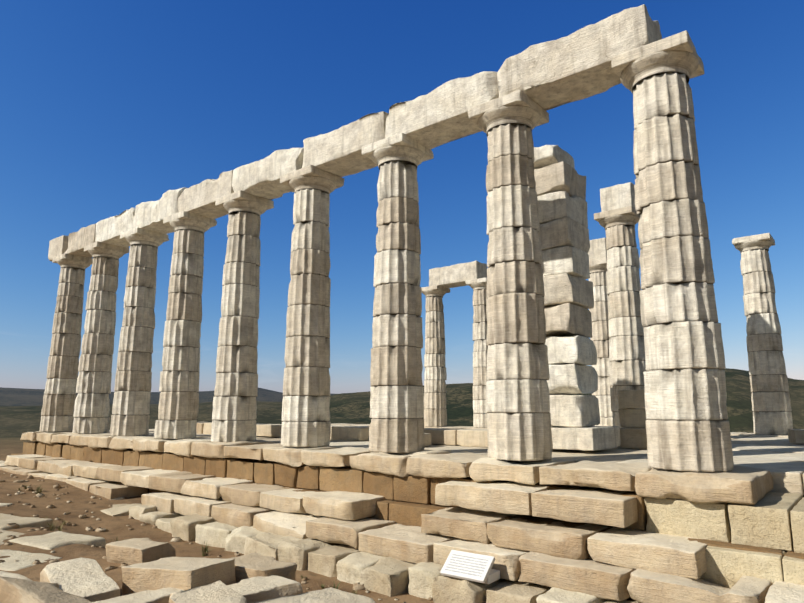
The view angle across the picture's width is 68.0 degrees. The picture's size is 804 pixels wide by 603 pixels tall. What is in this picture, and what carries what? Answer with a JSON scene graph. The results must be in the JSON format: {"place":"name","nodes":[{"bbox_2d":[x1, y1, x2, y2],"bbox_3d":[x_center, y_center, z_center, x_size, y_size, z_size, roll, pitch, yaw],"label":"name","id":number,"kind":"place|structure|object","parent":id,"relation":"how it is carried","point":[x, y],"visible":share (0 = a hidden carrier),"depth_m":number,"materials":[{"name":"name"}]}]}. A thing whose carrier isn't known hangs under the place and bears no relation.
{"place":"outdoors","nodes":[
{"label":"outdoors","id":0,"kind":"place"},
{"bbox_2d":[0,368,803,602],"bbox_3d":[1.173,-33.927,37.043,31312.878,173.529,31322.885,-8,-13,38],"label":"ground terrain","id":1,"kind":"structure","parent":0,"point":[20,410],"depth_m":15.57,"materials":[{"name":"brown soil"}]},
{"bbox_2d":[0,503,105,570],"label":"flat rocks","id":2,"kind":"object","parent":1,"relation":"on","point":[52,540],"depth_m":9.03,"materials":[{"name":"stone"}]},
{"bbox_2d":[18,485,357,593],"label":"dry weeds","id":3,"kind":"object","parent":1,"relation":"on","point":[59,528],"visible":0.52,"depth_m":10.13,"materials":[{"name":"brown plant"}]},
{"bbox_2d":[0,538,375,602],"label":"fallen blocks","id":4,"kind":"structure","parent":1,"relation":"on","point":[156,572],"depth_m":6.04,"materials":[{"name":"stone"}]},
{"bbox_2d":[0,473,432,602],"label":"loose stones","id":5,"kind":"object","parent":1,"relation":"on","point":[357,586],"visible":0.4,"depth_m":11.21,"materials":[{"name":"brown stone"}]},
{"bbox_2d":[101,497,639,602],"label":"rough foundation","id":6,"kind":"object","parent":1,"relation":"on","point":[389,576],"visible":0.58,"depth_m":8.40,"materials":[{"name":"stone"}]},
{"bbox_2d":[440,550,499,583],"bbox_3d":[0.844,3.294,7.420,0.630,0.283,0.434,-8,-13,38],"label":"info plaque","id":7,"kind":"object","parent":6,"relation":"on","point":[474,567],"visible":1,"depth_m":7.33,"materials":[{"name":"stone"}]},
{"bbox_2d":[0,454,803,602],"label":"steps","id":8,"kind":"structure","parent":1,"relation":"on","point":[619,561],"depth_m":8.17,"materials":[{"name":"stone"}]},
{"bbox_2d":[11,441,803,600],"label":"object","id":9,"kind":"object","parent":1,"relation":"on","point":[410,500],"visible":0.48,"depth_m":11.10,"materials":[{"name":"stone"}]},
{"bbox_2d":[20,431,772,504],"bbox_3d":[-4.067,3.492,14.163,22.001,0.405,1.624,-8,-13,38],"label":"stylobate","id":10,"kind":"object","parent":9,"relation":"on","point":[744,485],"visible":0.96,"depth_m":9.27,"materials":[{"name":"stone"}]},
{"bbox_2d":[39,253,92,431],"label":"column","id":11,"kind":"structure","parent":10,"relation":"on","point":[59,398],"depth_m":20.62,"materials":[{"name":"stone"}]},
{"bbox_2d":[72,241,128,433],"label":"column","id":12,"kind":"structure","parent":10,"relation":"on","point":[92,404],"depth_m":19.05,"materials":[{"name":"stone"}]},
{"bbox_2d":[110,227,168,435],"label":"column","id":13,"kind":"structure","parent":10,"relation":"on","point":[130,416],"depth_m":17.47,"materials":[{"name":"stone"}]},
{"bbox_2d":[154,211,216,438],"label":"column","id":14,"kind":"structure","parent":10,"relation":"on","point":[178,408],"depth_m":15.89,"materials":[{"name":"stone"}]},
{"bbox_2d":[211,190,273,441],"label":"column","id":15,"kind":"structure","parent":10,"relation":"on","point":[234,414],"depth_m":14.31,"materials":[{"name":"stone"}]},
{"bbox_2d":[280,165,344,446],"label":"column","id":16,"kind":"structure","parent":10,"relation":"on","point":[306,422],"depth_m":12.73,"materials":[{"name":"stone"}]},
{"bbox_2d":[362,133,433,452],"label":"column","id":17,"kind":"structure","parent":10,"relation":"on","point":[396,405],"depth_m":11.15,"materials":[{"name":"stone"}]},
{"bbox_2d":[468,90,552,460],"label":"column","id":18,"kind":"structure","parent":10,"relation":"on","point":[518,405],"depth_m":9.59,"materials":[{"name":"stone"}]},
{"bbox_2d":[611,30,733,471],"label":"column","id":19,"kind":"structure","parent":10,"relation":"on","point":[687,426],"depth_m":8.03,"materials":[{"name":"stone"}]},
{"bbox_2d":[48,4,661,260],"bbox_3d":[-4.484,-2.910,15.655,21.427,1.007,0.889,-8,-13,38],"label":"architrave","id":20,"kind":"object","parent":19,"relation":"on","point":[572,67],"visible":0.75,"depth_m":11.30,"materials":[{"name":"stone"}]},
{"bbox_2d":[331,423,787,436],"bbox_3d":[4.968,5.071,22.986,24.667,0.367,1.660,-8,-13,38],"label":"stylobate","id":21,"kind":"object","parent":1,"relation":"on","point":[731,433],"visible":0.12,"depth_m":23.69,"materials":[{"name":"stone"}]},
{"bbox_2d":[422,285,449,426],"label":"column","id":22,"kind":"structure","parent":21,"relation":"on","point":[435,409],"depth_m":26.00,"materials":[{"name":"stone"}]},
{"bbox_2d":[465,278,487,427],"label":"column","id":23,"kind":"structure","parent":21,"relation":"on","point":[479,288],"depth_m":24.51,"materials":[{"name":"stone"}]},
{"bbox_2d":[588,258,612,425],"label":"column","id":24,"kind":"structure","parent":21,"relation":"on","point":[599,310],"depth_m":21.36,"materials":[{"name":"stone"}]},
{"bbox_2d":[429,238,606,287],"bbox_3d":[4.569,-1.441,24.477,8.010,0.823,0.872,-8,-13,38],"label":"architrave","id":25,"kind":"object","parent":24,"relation":"on","point":[455,275],"visible":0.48,"depth_m":25.53,"materials":[{"name":"stone"}]},
{"bbox_2d":[644,492,803,588],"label":"stone block wall","id":26,"kind":"structure","parent":1,"relation":"on","point":[773,520],"depth_m":6.73,"materials":[{"name":"stone"}]},
{"bbox_2d":[0,0,803,393],"label":"sky","id":27,"kind":"structure","parent":0,"point":[108,108],"materials":[{"name":"blue"}]},
{"bbox_2d":[109,429,803,494],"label":"interior floor","id":28,"kind":"structure","parent":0,"point":[781,459],"depth_m":11.15,"materials":[{"name":"stone"}]},
{"bbox_2d":[196,389,803,449],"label":"cella blocks","id":29,"kind":"structure","parent":28,"relation":"on","point":[633,434],"depth_m":13.04,"materials":[{"name":"stone"}]},
{"bbox_2d":[534,145,620,450],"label":"stone pillar","id":30,"kind":"structure","parent":28,"relation":"on","point":[563,233],"depth_m":12.06,"materials":[{"name":"stone"}]},
{"bbox_2d":[594,206,645,427],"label":"column","id":31,"kind":"structure","parent":28,"relation":"on","point":[627,351],"depth_m":15.87,"materials":[{"name":"stone"}]},
{"bbox_2d":[600,182,634,211],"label":"stone block","id":32,"kind":"structure","parent":31,"relation":"on","point":[617,196],"depth_m":16.51,"materials":[{"name":"stone"}]},
{"bbox_2d":[732,233,792,434],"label":"column","id":33,"kind":"structure","parent":28,"relation":"on","point":[771,405],"depth_m":18.22,"materials":[{"name":"stone"}]}
]}

